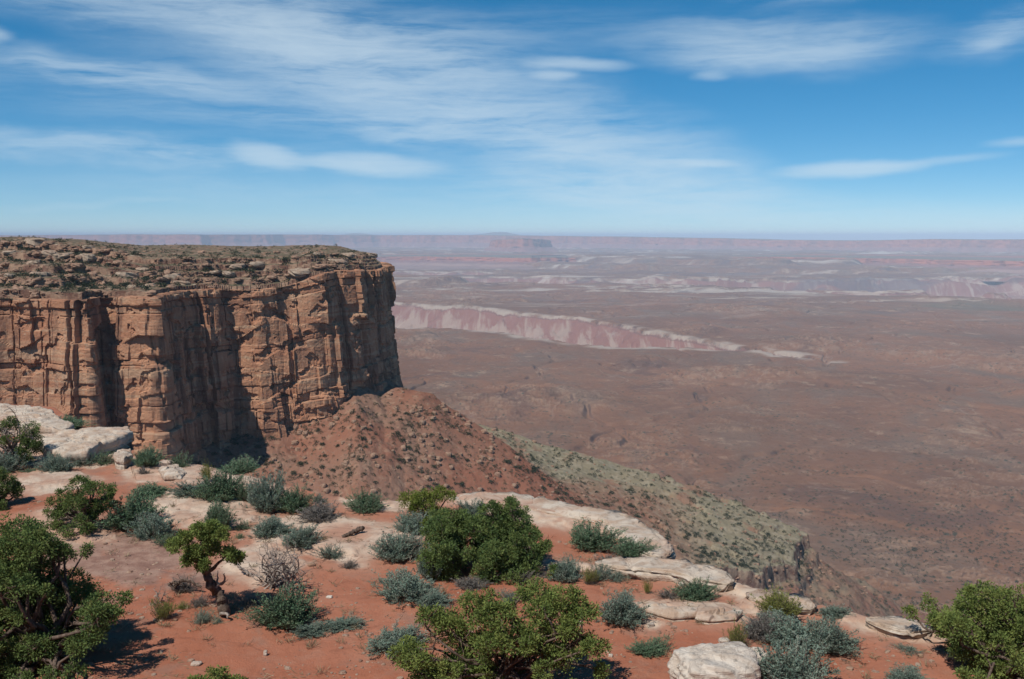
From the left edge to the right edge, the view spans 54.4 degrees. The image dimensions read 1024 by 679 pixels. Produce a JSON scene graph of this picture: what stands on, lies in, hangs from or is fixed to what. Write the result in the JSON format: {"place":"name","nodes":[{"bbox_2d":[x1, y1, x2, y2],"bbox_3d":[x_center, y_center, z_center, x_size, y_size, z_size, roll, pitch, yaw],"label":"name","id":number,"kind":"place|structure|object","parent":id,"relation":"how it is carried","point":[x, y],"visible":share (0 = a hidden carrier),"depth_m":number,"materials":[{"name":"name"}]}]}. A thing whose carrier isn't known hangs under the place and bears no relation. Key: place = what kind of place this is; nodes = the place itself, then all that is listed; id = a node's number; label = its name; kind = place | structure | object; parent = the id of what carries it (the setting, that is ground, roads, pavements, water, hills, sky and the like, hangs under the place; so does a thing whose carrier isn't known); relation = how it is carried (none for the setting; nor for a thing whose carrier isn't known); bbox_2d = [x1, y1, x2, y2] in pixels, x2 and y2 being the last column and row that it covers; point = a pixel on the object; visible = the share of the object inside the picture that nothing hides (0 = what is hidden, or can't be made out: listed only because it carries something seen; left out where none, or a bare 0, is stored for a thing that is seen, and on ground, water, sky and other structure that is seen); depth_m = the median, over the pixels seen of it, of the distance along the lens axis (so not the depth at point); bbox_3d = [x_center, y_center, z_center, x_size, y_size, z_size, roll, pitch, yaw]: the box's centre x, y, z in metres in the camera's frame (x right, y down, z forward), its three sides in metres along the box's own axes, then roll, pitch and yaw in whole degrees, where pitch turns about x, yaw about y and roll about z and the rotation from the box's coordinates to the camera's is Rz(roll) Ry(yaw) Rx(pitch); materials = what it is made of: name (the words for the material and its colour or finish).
{"place":"outdoors","nodes":[
{"label":"outdoors","id":0,"kind":"place"},
{"bbox_2d":[0,262,400,461],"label":"cliff","id":1,"kind":"structure","parent":0,"point":[174,372],"depth_m":385.44,"materials":[{"name":"stone"}]},
{"bbox_2d":[0,237,384,300],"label":"mesa top","id":2,"kind":"object","parent":1,"relation":"attached to","point":[137,261],"visible":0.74,"depth_m":406.05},
{"bbox_2d":[24,238,46,245],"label":"flat ledge rock","id":3,"kind":"object","parent":2,"relation":"on","point":[34,241],"visible":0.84,"depth_m":415.57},
{"bbox_2d":[115,272,138,277],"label":"flat ledge rock","id":4,"kind":"object","parent":2,"relation":"on","point":[129,274],"visible":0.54,"depth_m":380.93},
{"bbox_2d":[288,268,310,277],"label":"flat ledge rock","id":5,"kind":"object","parent":2,"relation":"on","point":[298,272],"visible":1,"depth_m":408.60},
{"bbox_2d":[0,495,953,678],"bbox_3d":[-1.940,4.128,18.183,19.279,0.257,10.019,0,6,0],"label":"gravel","id":6,"kind":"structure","parent":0,"point":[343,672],"depth_m":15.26,"materials":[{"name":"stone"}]},
{"bbox_2d":[0,404,1021,678],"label":"ground","id":7,"kind":"structure","parent":0,"point":[230,640],"depth_m":16.37,"materials":[{"name":"red soil"}]},
{"bbox_2d":[0,466,25,510],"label":"juniper tree","id":8,"kind":"object","parent":7,"relation":"on","point":[13,487],"visible":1,"depth_m":22.19,"materials":[{"name":"green plant"}]},
{"bbox_2d":[0,449,29,471],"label":"sagebrush","id":9,"kind":"object","parent":7,"relation":"on","point":[10,463],"visible":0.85,"depth_m":25.43,"materials":[{"name":"green plant"}]},
{"bbox_2d":[0,402,44,464],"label":"juniper tree","id":10,"kind":"object","parent":7,"relation":"on","point":[32,443],"visible":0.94,"depth_m":25.96,"materials":[{"name":"green plant"}]},
{"bbox_2d":[0,403,73,436],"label":"flat rock","id":11,"kind":"object","parent":7,"relation":"on","point":[49,420],"visible":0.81,"depth_m":30.38,"materials":[{"name":"stone"}]},
{"bbox_2d":[33,450,78,472],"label":"sagebrush","id":12,"kind":"object","parent":7,"relation":"on","point":[53,464],"visible":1,"depth_m":25.26,"materials":[{"name":"green plant"}]},
{"bbox_2d":[0,511,134,678],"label":"juniper tree","id":13,"kind":"object","parent":7,"relation":"on","point":[43,625],"visible":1,"depth_m":13.58,"materials":[{"name":"green plant"}]},
{"bbox_2d":[60,414,95,428],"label":"shrub","id":14,"kind":"object","parent":7,"relation":"on","point":[76,422],"visible":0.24,"depth_m":31.26,"materials":[{"name":"green plant"}]},
{"bbox_2d":[41,474,120,539],"bbox_3d":[-8.816,3.354,20.158,1.429,1.285,1.737,0,6,0],"label":"juniper tree","id":15,"kind":"object","parent":7,"relation":"on","point":[85,512],"visible":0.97,"depth_m":20.07,"materials":[{"name":"green plant"}]},
{"bbox_2d":[39,426,132,463],"bbox_3d":[-12.064,3.024,27.738,2.393,0.796,3.458,0,6,0],"label":"flat rock","id":16,"kind":"object","parent":7,"relation":"on","point":[65,443],"visible":0.91,"depth_m":27.43,"materials":[{"name":"stone"}]},
{"bbox_2d":[71,449,100,466],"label":"sagebrush","id":17,"kind":"object","parent":7,"relation":"on","point":[76,462],"visible":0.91,"depth_m":26.08,"materials":[{"name":"green plant"}]},
{"bbox_2d":[86,449,115,464],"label":"shrub","id":18,"kind":"object","parent":7,"relation":"on","point":[104,459],"visible":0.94,"depth_m":26.21,"materials":[{"name":"green plant"}]},
{"bbox_2d":[113,448,132,469],"bbox_3d":[-10.176,3.151,26.077,0.480,0.537,1.268,-2,6,-22],"label":"rock block","id":19,"kind":"object","parent":7,"relation":"on","point":[122,459],"visible":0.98,"depth_m":25.67,"materials":[{"name":"stone"}]},
{"bbox_2d":[94,484,167,530],"bbox_3d":[-7.802,3.493,20.428,1.445,0.839,1.897,3,7,27],"label":"shrub","id":20,"kind":"object","parent":7,"relation":"on","point":[137,504],"visible":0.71,"depth_m":20.36,"materials":[{"name":"green plant"}]},
{"bbox_2d":[123,481,171,501],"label":"shrub","id":21,"kind":"object","parent":7,"relation":"on","point":[158,490],"visible":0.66,"depth_m":22.84,"materials":[{"name":"green plant"}]},
{"bbox_2d":[130,443,166,466],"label":"shrub","id":22,"kind":"object","parent":7,"relation":"on","point":[145,458],"visible":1,"depth_m":25.53,"materials":[{"name":"green plant"}]},
{"bbox_2d":[121,509,179,540],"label":"sagebrush","id":23,"kind":"object","parent":7,"relation":"on","point":[150,529],"visible":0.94,"depth_m":19.96,"materials":[{"name":"green plant"}]},
{"bbox_2d":[147,596,178,622],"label":"broom shrub","id":24,"kind":"object","parent":7,"relation":"on","point":[164,611],"visible":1,"depth_m":15.60,"materials":[{"name":"green plant"}]},
{"bbox_2d":[152,529,175,546],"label":"shrub","id":25,"kind":"object","parent":7,"relation":"on","point":[162,539],"visible":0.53,"depth_m":19.48,"materials":[{"name":"green plant"}]},
{"bbox_2d":[158,464,186,481],"bbox_3d":[-8.430,3.335,24.775,0.613,0.360,1.435,-3,7,-28],"label":"flat rock","id":26,"kind":"object","parent":7,"relation":"on","point":[172,472],"visible":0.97,"depth_m":24.48,"materials":[{"name":"stone"}]},
{"bbox_2d":[165,450,192,466],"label":"shrub","id":27,"kind":"object","parent":7,"relation":"on","point":[182,463],"visible":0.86,"depth_m":25.86,"materials":[{"name":"green plant"}]},
{"bbox_2d":[168,577,201,593],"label":"fallen branch","id":28,"kind":"object","parent":7,"relation":"on","point":[178,582],"visible":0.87,"depth_m":16.89,"materials":[{"name":"wood"}]},
{"bbox_2d":[169,572,202,592],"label":"dry shrub","id":29,"kind":"object","parent":7,"relation":"on","point":[185,587],"visible":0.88,"depth_m":16.98,"materials":[{"name":"grey plant"}]},
{"bbox_2d":[165,479,207,498],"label":"sagebrush","id":30,"kind":"object","parent":7,"relation":"on","point":[181,489],"visible":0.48,"depth_m":22.62,"materials":[{"name":"green plant"}]},
{"bbox_2d":[188,590,213,608],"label":"dry shrub","id":31,"kind":"object","parent":7,"relation":"on","point":[199,601],"visible":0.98,"depth_m":16.25,"materials":[{"name":"grey plant"}]},
{"bbox_2d":[191,608,217,624],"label":"sagebrush","id":32,"kind":"object","parent":7,"relation":"on","point":[201,618],"visible":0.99,"depth_m":15.49,"materials":[{"name":"green plant"}]},
{"bbox_2d":[164,518,247,617],"bbox_3d":[-4.878,3.603,15.698,1.474,1.782,1.068,0,6,0],"label":"juniper tree","id":33,"kind":"object","parent":7,"relation":"on","point":[208,533],"visible":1,"depth_m":15.46,"materials":[{"name":"green plant"}]},
{"bbox_2d":[199,457,214,478],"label":"broom shrub","id":34,"kind":"object","parent":7,"relation":"on","point":[208,469],"visible":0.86,"depth_m":24.00,"materials":[{"name":"green plant"}]},
{"bbox_2d":[184,461,245,501],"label":"shrub","id":35,"kind":"object","parent":7,"relation":"on","point":[218,486],"visible":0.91,"depth_m":22.17,"materials":[{"name":"green plant"}]},
{"bbox_2d":[187,665,248,678],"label":"juniper tree","id":36,"kind":"object","parent":7,"relation":"on","point":[215,673],"visible":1,"depth_m":12.44,"materials":[{"name":"green plant"}]},
{"bbox_2d":[201,494,242,525],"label":"shrub","id":37,"kind":"object","parent":7,"relation":"on","point":[218,511],"visible":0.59,"depth_m":20.38,"materials":[{"name":"green plant"}]},
{"bbox_2d":[217,453,261,473],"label":"shrub","id":38,"kind":"object","parent":7,"relation":"on","point":[243,464],"visible":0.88,"depth_m":25.18,"materials":[{"name":"green plant"}]},
{"bbox_2d":[227,470,252,500],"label":"shrub","id":39,"kind":"object","parent":7,"relation":"on","point":[241,496],"visible":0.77,"depth_m":22.37,"materials":[{"name":"green plant"}]},
{"bbox_2d":[233,593,263,606],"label":"dry shrub","id":40,"kind":"object","parent":7,"relation":"on","point":[250,603],"visible":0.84,"depth_m":16.24,"materials":[{"name":"grey plant"}]},
{"bbox_2d":[239,468,294,513],"bbox_3d":[-5.359,3.301,21.872,1.302,0.982,1.054,-4,7,-36],"label":"sagebrush","id":41,"kind":"object","parent":7,"relation":"on","point":[263,499],"visible":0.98,"depth_m":21.71,"materials":[{"name":"green plant"}]},
{"bbox_2d":[246,514,296,538],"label":"sagebrush","id":42,"kind":"object","parent":7,"relation":"on","point":[272,526],"visible":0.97,"depth_m":19.92,"materials":[{"name":"green plant"}]},
{"bbox_2d":[244,533,312,593],"bbox_3d":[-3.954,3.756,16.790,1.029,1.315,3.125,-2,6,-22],"label":"dead bush","id":43,"kind":"object","parent":7,"relation":"on","point":[271,580],"visible":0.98,"depth_m":16.90,"materials":[{"name":"plant"}]},
{"bbox_2d":[233,575,325,629],"bbox_3d":[-3.558,4.090,15.309,1.456,0.724,1.110,-3,7,-25],"label":"shrub","id":44,"kind":"object","parent":7,"relation":"on","point":[291,612],"visible":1,"depth_m":15.28,"materials":[{"name":"green plant"}]},
{"bbox_2d":[273,481,317,513],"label":"shrub","id":45,"kind":"object","parent":7,"relation":"on","point":[294,503],"visible":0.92,"depth_m":21.76,"materials":[{"name":"green plant"}]},
{"bbox_2d":[280,523,328,548],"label":"sagebrush","id":46,"kind":"object","parent":7,"relation":"on","point":[299,537],"visible":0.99,"depth_m":19.19,"materials":[{"name":"green plant"}]},
{"bbox_2d":[285,618,333,641],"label":"sagebrush","id":47,"kind":"object","parent":7,"relation":"on","point":[309,631],"visible":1,"depth_m":15.04,"materials":[{"name":"green plant"}]},
{"bbox_2d":[294,499,340,522],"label":"dry shrub","id":48,"kind":"object","parent":7,"relation":"on","point":[324,512],"visible":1,"depth_m":20.95,"materials":[{"name":"grey plant"}]},
{"bbox_2d":[310,543,346,558],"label":"sagebrush","id":49,"kind":"object","parent":7,"relation":"on","point":[327,551],"visible":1,"depth_m":18.59,"materials":[{"name":"green plant"}]},
{"bbox_2d":[318,612,373,635],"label":"sagebrush","id":50,"kind":"object","parent":7,"relation":"on","point":[339,624],"visible":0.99,"depth_m":15.28,"materials":[{"name":"green plant"}]},
{"bbox_2d":[338,558,357,568],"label":"dry shrub","id":51,"kind":"object","parent":7,"relation":"on","point":[349,565],"visible":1,"depth_m":18.03,"materials":[{"name":"grey plant"}]},
{"bbox_2d":[341,526,364,537],"bbox_3d":[-3.167,3.819,19.794,0.488,0.204,0.153,-3,7,-27],"label":"log","id":52,"kind":"object","parent":7,"relation":"on","point":[356,530],"visible":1,"depth_m":19.78,"materials":[{"name":"wood"}]},
{"bbox_2d":[342,487,388,514],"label":"shrub","id":53,"kind":"object","parent":7,"relation":"on","point":[365,503],"visible":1,"depth_m":21.67,"materials":[{"name":"green plant"}]},
{"bbox_2d":[368,524,431,563],"bbox_3d":[-2.060,3.770,18.539,1.245,0.636,1.092,0,6,3],"label":"sagebrush","id":54,"kind":"object","parent":7,"relation":"on","point":[399,549],"visible":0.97,"depth_m":18.41,"materials":[{"name":"green plant"}]},
{"bbox_2d":[364,619,436,659],"bbox_3d":[-1.641,4.360,14.458,1.192,0.321,1.471,0,6,-2],"label":"sagebrush","id":55,"kind":"object","parent":7,"relation":"on","point":[386,641],"visible":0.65,"depth_m":14.52,"materials":[{"name":"green plant"}]},
{"bbox_2d":[368,565,441,605],"bbox_3d":[-1.821,4.052,16.477,1.382,0.457,1.560,0,6,2],"label":"sagebrush","id":56,"kind":"object","parent":7,"relation":"on","point":[404,583],"visible":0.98,"depth_m":16.45,"materials":[{"name":"green plant"}]},
{"bbox_2d":[384,509,432,534],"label":"sagebrush","id":57,"kind":"object","parent":7,"relation":"on","point":[412,522],"visible":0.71,"depth_m":20.05,"materials":[{"name":"green plant"}]},
{"bbox_2d":[395,484,457,527],"bbox_3d":[-1.788,3.462,20.602,1.298,0.947,1.486,0,6,0],"label":"juniper tree","id":58,"kind":"object","parent":7,"relation":"on","point":[417,501],"visible":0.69,"depth_m":20.57,"materials":[{"name":"green plant"}]},
{"bbox_2d":[412,543,446,578],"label":"sagebrush","id":59,"kind":"object","parent":7,"relation":"on","point":[422,570],"visible":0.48,"depth_m":17.29,"materials":[{"name":"green plant"}]},
{"bbox_2d":[408,586,456,609],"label":"sagebrush","id":60,"kind":"object","parent":7,"relation":"on","point":[434,597],"visible":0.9,"depth_m":16.07,"materials":[{"name":"green plant"}]},
{"bbox_2d":[415,507,482,581],"bbox_3d":[-1.070,3.609,17.770,1.215,1.309,1.950,0,6,0],"label":"juniper tree","id":61,"kind":"object","parent":7,"relation":"on","point":[447,538],"visible":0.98,"depth_m":17.36,"materials":[{"name":"green plant"}]},
{"bbox_2d":[450,498,490,517],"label":"sagebrush","id":62,"kind":"object","parent":7,"relation":"on","point":[472,509],"visible":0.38,"depth_m":20.91,"materials":[{"name":"green plant"}]},
{"bbox_2d":[450,574,493,590],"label":"dry shrub","id":63,"kind":"object","parent":7,"relation":"on","point":[468,582],"visible":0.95,"depth_m":16.90,"materials":[{"name":"grey plant"}]},
{"bbox_2d":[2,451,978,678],"bbox_3d":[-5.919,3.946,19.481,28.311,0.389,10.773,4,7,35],"label":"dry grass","id":64,"kind":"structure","parent":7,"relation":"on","point":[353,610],"depth_m":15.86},
{"bbox_2d":[386,575,612,678],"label":"juniper tree","id":65,"kind":"object","parent":7,"relation":"on","point":[525,643],"visible":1,"depth_m":13.00,"materials":[{"name":"green plant"}]},
{"bbox_2d":[494,585,521,601],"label":"sagebrush","id":66,"kind":"object","parent":7,"relation":"on","point":[507,595],"visible":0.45,"depth_m":16.32,"materials":[{"name":"green plant"}]},
{"bbox_2d":[463,495,558,585],"bbox_3d":[-0.007,3.560,17.918,1.740,1.467,2.231,0,6,0],"label":"juniper tree","id":67,"kind":"object","parent":7,"relation":"on","point":[507,539],"visible":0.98,"depth_m":17.57,"materials":[{"name":"green plant"}]},
{"bbox_2d":[448,492,675,558],"bbox_3d":[1.254,4.027,21.086,6.071,0.719,2.015,6,8,44],"label":"rock ledge","id":68,"kind":"object","parent":7,"relation":"on","point":[619,520],"visible":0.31,"depth_m":20.82,"materials":[{"name":"stone"}]},
{"bbox_2d":[544,552,584,582],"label":"sagebrush","id":69,"kind":"object","parent":7,"relation":"on","point":[568,572],"visible":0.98,"depth_m":17.29,"materials":[{"name":"green plant"}]},
{"bbox_2d":[579,564,600,584],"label":"broom shrub","id":70,"kind":"object","parent":7,"relation":"on","point":[591,576],"visible":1,"depth_m":17.14,"materials":[{"name":"green plant"}]},
{"bbox_2d":[568,517,630,552],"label":"shrub","id":71,"kind":"object","parent":7,"relation":"on","point":[586,538],"visible":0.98,"depth_m":19.15,"materials":[{"name":"green plant"}]},
{"bbox_2d":[586,557,614,581],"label":"sagebrush","id":72,"kind":"object","parent":7,"relation":"on","point":[603,574],"visible":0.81,"depth_m":17.33,"materials":[{"name":"green plant"}]},
{"bbox_2d":[603,568,631,582],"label":"sagebrush","id":73,"kind":"object","parent":7,"relation":"on","point":[615,577],"visible":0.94,"depth_m":17.39,"materials":[{"name":"green plant"}]},
{"bbox_2d":[595,588,652,628],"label":"sagebrush","id":74,"kind":"object","parent":7,"relation":"on","point":[624,609],"visible":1,"depth_m":15.46,"materials":[{"name":"green plant"}]},
{"bbox_2d":[610,535,661,556],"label":"shrub","id":75,"kind":"object","parent":7,"relation":"on","point":[632,548],"visible":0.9,"depth_m":18.71,"materials":[{"name":"green plant"}]},
{"bbox_2d":[624,632,674,657],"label":"shrub","id":76,"kind":"object","parent":7,"relation":"on","point":[647,648],"visible":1,"depth_m":14.45,"materials":[{"name":"green plant"}]},
{"bbox_2d":[649,589,678,599],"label":"dry shrub","id":77,"kind":"object","parent":7,"relation":"on","point":[668,595],"visible":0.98,"depth_m":16.50,"materials":[{"name":"grey plant"}]},
{"bbox_2d":[595,556,734,591],"bbox_3d":[2.755,4.189,17.627,2.526,0.462,1.008,3,7,26],"label":"rock ledge","id":78,"kind":"object","parent":7,"relation":"on","point":[662,569],"visible":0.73,"depth_m":17.44,"materials":[{"name":"stone"}]},
{"bbox_2d":[642,603,705,621],"bbox_3d":[2.592,4.327,15.817,1.054,0.221,0.576,0,6,0],"label":"flat rock","id":79,"kind":"object","parent":7,"relation":"on","point":[671,613],"visible":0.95,"depth_m":15.68,"materials":[{"name":"stone"}]},
{"bbox_2d":[662,575,720,601],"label":"shrub","id":80,"kind":"object","parent":7,"relation":"on","point":[694,592],"visible":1,"depth_m":16.36,"materials":[{"name":"green plant"}]},
{"bbox_2d":[667,641,760,678],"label":"boulder","id":81,"kind":"object","parent":7,"relation":"on","point":[732,660],"visible":1,"depth_m":13.01,"materials":[{"name":"stone"}]},
{"bbox_2d":[695,606,742,624],"bbox_3d":[3.255,4.342,15.628,0.811,0.220,0.432,0,6,0],"label":"flat rock","id":82,"kind":"object","parent":7,"relation":"on","point":[709,615],"visible":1,"depth_m":15.55,"materials":[{"name":"stone"}]},
{"bbox_2d":[722,618,747,642],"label":"broom shrub","id":83,"kind":"object","parent":7,"relation":"on","point":[734,635],"visible":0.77,"depth_m":14.56,"materials":[{"name":"green plant"}]},
{"bbox_2d":[751,647,767,678],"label":"boulder","id":84,"kind":"object","parent":7,"relation":"on","point":[759,656],"visible":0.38,"depth_m":13.52,"materials":[{"name":"stone"}]},
{"bbox_2d":[740,609,784,642],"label":"dry shrub","id":85,"kind":"object","parent":7,"relation":"on","point":[753,632],"visible":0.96,"depth_m":14.89,"materials":[{"name":"grey plant"}]},
{"bbox_2d":[750,582,802,617],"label":"broom shrub","id":86,"kind":"object","parent":7,"relation":"on","point":[778,601],"visible":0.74,"depth_m":15.62,"materials":[{"name":"green plant"}]},
{"bbox_2d":[733,606,822,650],"bbox_3d":[4.076,4.312,14.849,1.439,0.416,1.625,0,6,5],"label":"sagebrush","id":87,"kind":"object","parent":7,"relation":"on","point":[790,627],"visible":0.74,"depth_m":14.81,"materials":[{"name":"green plant"}]},
{"bbox_2d":[745,589,816,615],"bbox_3d":[4.429,4.431,16.268,0.787,0.495,1.130,-5,8,-40],"label":"rock ledge","id":88,"kind":"object","parent":7,"relation":"on","point":[809,606],"visible":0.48,"depth_m":16.26,"materials":[{"name":"stone"}]},
{"bbox_2d":[749,630,842,678],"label":"sagebrush","id":89,"kind":"object","parent":7,"relation":"on","point":[793,665],"visible":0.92,"depth_m":13.44,"materials":[{"name":"green plant"}]},
{"bbox_2d":[815,603,854,618],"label":"sagebrush","id":90,"kind":"object","parent":7,"relation":"on","point":[837,611],"visible":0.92,"depth_m":15.72,"materials":[{"name":"green plant"}]},
{"bbox_2d":[806,614,865,657],"bbox_3d":[4.647,4.295,14.554,1.002,0.548,1.142,2,6,21],"label":"sagebrush","id":91,"kind":"object","parent":7,"relation":"on","point":[836,639],"visible":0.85,"depth_m":14.46,"materials":[{"name":"green plant"}]},
{"bbox_2d":[865,616,932,638],"bbox_3d":[5.931,4.523,15.259,0.945,0.410,0.734,0,6,0],"label":"rock ledge","id":92,"kind":"object","parent":7,"relation":"on","point":[901,627],"visible":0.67,"depth_m":15.18,"materials":[{"name":"stone"}]},
{"bbox_2d":[890,641,923,655],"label":"sagebrush","id":93,"kind":"object","parent":7,"relation":"on","point":[908,649],"visible":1,"depth_m":14.53,"materials":[{"name":"green plant"}]},
{"bbox_2d":[884,662,936,678],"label":"sagebrush","id":94,"kind":"object","parent":7,"relation":"on","point":[909,672],"visible":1,"depth_m":13.50,"materials":[{"name":"green plant"}]},
{"bbox_2d":[900,579,1023,678],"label":"juniper tree","id":95,"kind":"object","parent":7,"relation":"on","point":[990,642],"visible":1,"depth_m":13.73,"materials":[{"name":"green plant"}]},
{"bbox_2d":[0,234,1023,252],"bbox_3d":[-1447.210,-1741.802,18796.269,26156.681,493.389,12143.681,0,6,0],"label":"mesa horizon","id":96,"kind":"structure","parent":0,"point":[626,242],"depth_m":19526.59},
{"bbox_2d":[0,0,1023,239],"label":"sky","id":97,"kind":"structure","parent":0,"point":[741,119],"materials":[{"name":"blue"}]},
{"bbox_2d":[484,238,558,251],"bbox_3d":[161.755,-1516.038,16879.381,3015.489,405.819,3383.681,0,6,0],"label":"butte","id":98,"kind":"object","parent":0,"point":[520,245],"visible":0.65,"depth_m":16255.77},
{"bbox_2d":[189,378,932,624],"bbox_3d":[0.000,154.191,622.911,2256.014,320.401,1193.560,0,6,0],"label":"talus slope","id":99,"kind":"structure","parent":0,"point":[474,478],"depth_m":434.49,"materials":[{"name":"stone"}]},
{"bbox_2d":[0,238,874,600],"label":"rubble","id":100,"kind":"object","parent":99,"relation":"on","point":[102,258],"visible":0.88,"depth_m":408.72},
{"bbox_2d":[0,235,1023,609],"bbox_3d":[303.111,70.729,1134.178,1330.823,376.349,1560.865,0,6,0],"label":"scrub","id":101,"kind":"object","parent":99,"relation":"on","point":[528,445],"visible":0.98,"depth_m":467.77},
{"bbox_2d":[690,529,894,615],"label":"scrub","id":102,"kind":"object","parent":99,"relation":"on","point":[838,591],"visible":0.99,"depth_m":464.89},
{"bbox_2d":[345,246,1023,614],"bbox_3d":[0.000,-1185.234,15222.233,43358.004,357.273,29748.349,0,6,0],"label":"basin floor","id":103,"kind":"structure","parent":0,"point":[671,354],"depth_m":2496.28,"materials":[{"name":"soil"}]},
{"bbox_2d":[377,254,1023,281],"bbox_3d":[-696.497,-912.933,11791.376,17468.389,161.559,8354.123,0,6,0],"label":"mesa bench","id":104,"kind":"object","parent":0,"point":[1011,264],"visible":0.33,"depth_m":11542.35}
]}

